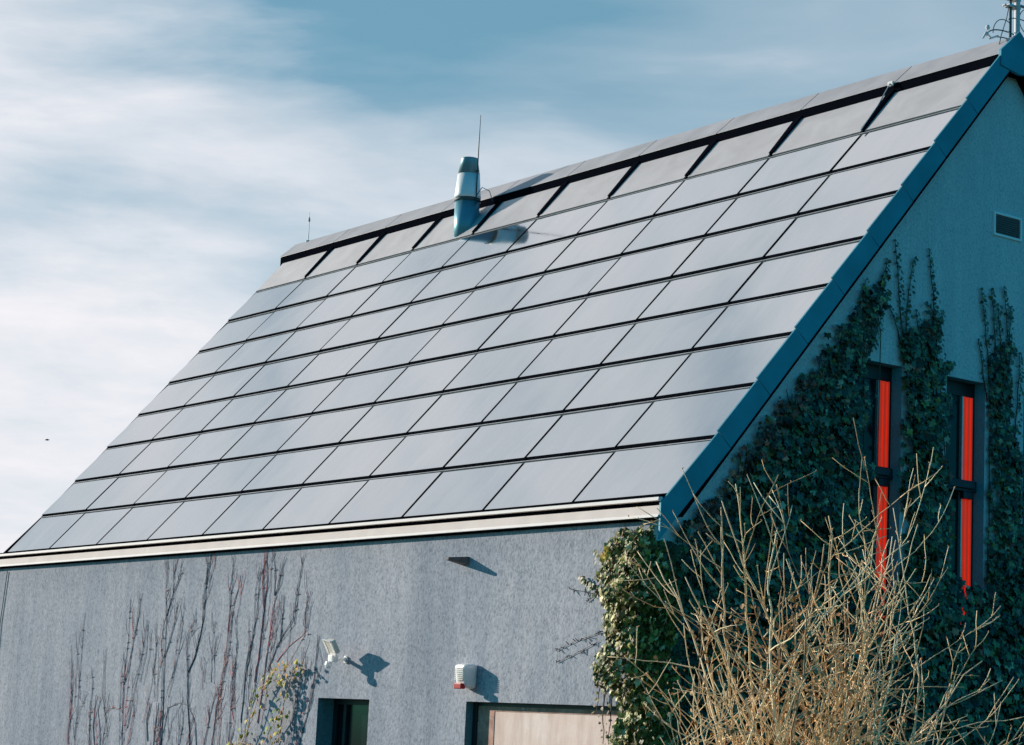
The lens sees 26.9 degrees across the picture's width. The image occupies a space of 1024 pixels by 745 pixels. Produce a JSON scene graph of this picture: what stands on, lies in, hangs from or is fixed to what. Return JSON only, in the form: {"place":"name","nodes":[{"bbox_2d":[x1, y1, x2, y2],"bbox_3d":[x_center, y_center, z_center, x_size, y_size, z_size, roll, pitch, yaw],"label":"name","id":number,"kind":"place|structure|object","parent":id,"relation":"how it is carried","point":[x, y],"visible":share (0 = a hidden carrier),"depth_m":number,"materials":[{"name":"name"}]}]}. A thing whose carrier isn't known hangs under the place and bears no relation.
{"place":"outdoors","nodes":[
{"label":"outdoors","id":0,"kind":"place"},
{"bbox_2d":[0,0,1023,552],"label":"sky","id":1,"kind":"structure","parent":0,"point":[160,160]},
{"label":"ground","id":2,"kind":"structure","parent":0,"visible":0},
{"bbox_2d":[0,32,1023,744],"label":"building","id":3,"kind":"structure","parent":2,"relation":"on","point":[528,396],"depth_m":32.24,"materials":[{"name":"grey paint"}]},
{"bbox_2d":[0,571,7,622],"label":"downpipe cable","id":4,"kind":"object","parent":3,"relation":"attached to","point":[3,597],"visible":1,"depth_m":41.52,"materials":[{"name":"grey metal"}]},
{"bbox_2d":[66,625,87,744],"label":"bare creeper","id":5,"kind":"object","parent":3,"relation":"attached to","point":[70,704],"visible":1,"depth_m":38.50,"materials":[{"name":"brown plant"}]},
{"bbox_2d":[86,649,120,744],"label":"bare creeper","id":6,"kind":"object","parent":3,"relation":"attached to","point":[89,742],"visible":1,"depth_m":37.67,"materials":[{"name":"brown plant"}]},
{"bbox_2d":[119,594,163,744],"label":"bare creeper","id":7,"kind":"object","parent":3,"relation":"attached to","point":[137,669],"visible":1,"depth_m":36.85,"materials":[{"name":"brown plant"}]},
{"bbox_2d":[145,557,189,744],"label":"bare creeper","id":8,"kind":"object","parent":3,"relation":"attached to","point":[149,705],"visible":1,"depth_m":35.89,"materials":[{"name":"brown plant"}]},
{"bbox_2d":[176,541,216,744],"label":"bare creeper","id":9,"kind":"object","parent":3,"relation":"attached to","point":[189,736],"visible":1,"depth_m":35.15,"materials":[{"name":"brown plant"}]},
{"bbox_2d":[200,560,244,744],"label":"bare creeper","id":10,"kind":"object","parent":3,"relation":"attached to","point":[224,668],"visible":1,"depth_m":34.32,"materials":[{"name":"brown plant"}]},
{"bbox_2d":[227,659,306,744],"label":"leafy creeper","id":11,"kind":"object","parent":3,"relation":"attached to","point":[269,681],"visible":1,"depth_m":32.64,"materials":[{"name":"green plant"}]},
{"bbox_2d":[230,548,321,744],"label":"bare creeper","id":12,"kind":"object","parent":3,"relation":"attached to","point":[253,632],"visible":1,"depth_m":33.28,"materials":[{"name":"brown plant"}]},
{"bbox_2d":[322,638,348,667],"bbox_3d":[-2.587,4.121,31.353,0.413,0.434,0.294,10,-12,-36],"label":"floodlight","id":13,"kind":"object","parent":3,"relation":"attached to","point":[332,648],"visible":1,"depth_m":31.27,"materials":[{"name":"white plastic"}]},
{"bbox_2d":[331,699,368,744],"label":"window","id":14,"kind":"structure","parent":3,"relation":"in","point":[350,716],"depth_m":31.72,"materials":[{"name":"glass"}]},
{"bbox_2d":[446,557,468,564],"bbox_3d":[-0.763,2.569,29.328,0.300,0.108,0.196,10,-12,-36],"label":"wall spout","id":15,"kind":"object","parent":3,"relation":"attached to","point":[462,560],"depth_m":29.29,"materials":[{"name":"grey metal"}]},
{"bbox_2d":[454,664,476,688],"bbox_3d":[-0.634,4.098,28.855,0.230,0.346,0.285,10,-12,-36],"label":"alarm siren","id":16,"kind":"object","parent":3,"relation":"attached to","point":[466,676],"visible":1,"depth_m":28.76,"materials":[{"name":"white plastic"}]},
{"bbox_2d":[475,115,492,203],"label":"lightning rod","id":17,"kind":"object","parent":3,"relation":"attached to","point":[477,171],"visible":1,"depth_m":40.67,"materials":[{"name":"grey metal"}]},
{"bbox_2d":[555,524,688,744],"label":"corner ivy","id":18,"kind":"object","parent":3,"relation":"attached to","point":[658,633],"visible":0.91,"depth_m":25.80,"materials":[{"name":"green plant"}]},
{"bbox_2d":[670,258,892,744],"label":"climbing ivy","id":19,"kind":"object","parent":3,"relation":"attached to","point":[830,473],"visible":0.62,"depth_m":27.47,"materials":[{"name":"green plant"}]},
{"bbox_2d":[857,363,892,635],"bbox_3d":[4.841,1.784,28.873,0.800,3.860,0.190,10,-12,-36],"label":"window","id":20,"kind":"structure","parent":3,"relation":"in","point":[885,472],"depth_m":29.11,"materials":[{"name":"orange paint"}]},
{"bbox_2d":[861,81,893,129],"bbox_3d":[5.501,-4.035,32.373,0.677,0.918,0.110,10,-12,-36],"label":"lightning conductor","id":21,"kind":"object","parent":3,"relation":"attached to","point":[890,83],"visible":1,"depth_m":32.46,"materials":[{"name":"metal"}]},
{"bbox_2d":[889,239,955,741],"bbox_3d":[5.585,2.507,28.976,1.397,8.684,0.311,10,-12,-36],"label":"climbing ivy","id":22,"kind":"object","parent":3,"relation":"attached to","point":[923,414],"visible":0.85,"depth_m":29.25,"materials":[{"name":"green plant"}]},
{"bbox_2d":[874,561,1023,744],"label":"climbing ivy","id":23,"kind":"object","parent":3,"relation":"attached to","point":[978,707],"visible":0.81,"depth_m":29.01,"materials":[{"name":"green plant"}]},
{"bbox_2d":[945,379,975,635],"bbox_3d":[6.198,2.017,29.870,0.800,3.860,0.190,10,-12,-36],"label":"window","id":24,"kind":"structure","parent":3,"relation":"in","point":[960,453],"depth_m":30.07,"materials":[{"name":"orange paint"}]},
{"bbox_2d":[978,286,1023,744],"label":"climbing ivy","id":25,"kind":"object","parent":3,"relation":"attached to","point":[1001,447],"visible":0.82,"depth_m":30.23,"materials":[{"name":"green plant"}]},
{"bbox_2d":[982,0,1023,43],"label":"antenna mast","id":26,"kind":"object","parent":3,"relation":"attached to","point":[1016,6],"visible":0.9,"depth_m":31.60,"materials":[{"name":"grey metal"}]},
{"bbox_2d":[1022,419,1023,572],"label":"window","id":27,"kind":"structure","parent":3,"relation":"in","point":[1023,419],"depth_m":30.93,"materials":[{"name":"paint"}]},
{"bbox_2d":[607,418,1023,744],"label":"bare shrub","id":28,"kind":"object","parent":2,"relation":"on","point":[789,738],"visible":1,"depth_m":11.75,"materials":[{"name":"beige plant"}]}
]}

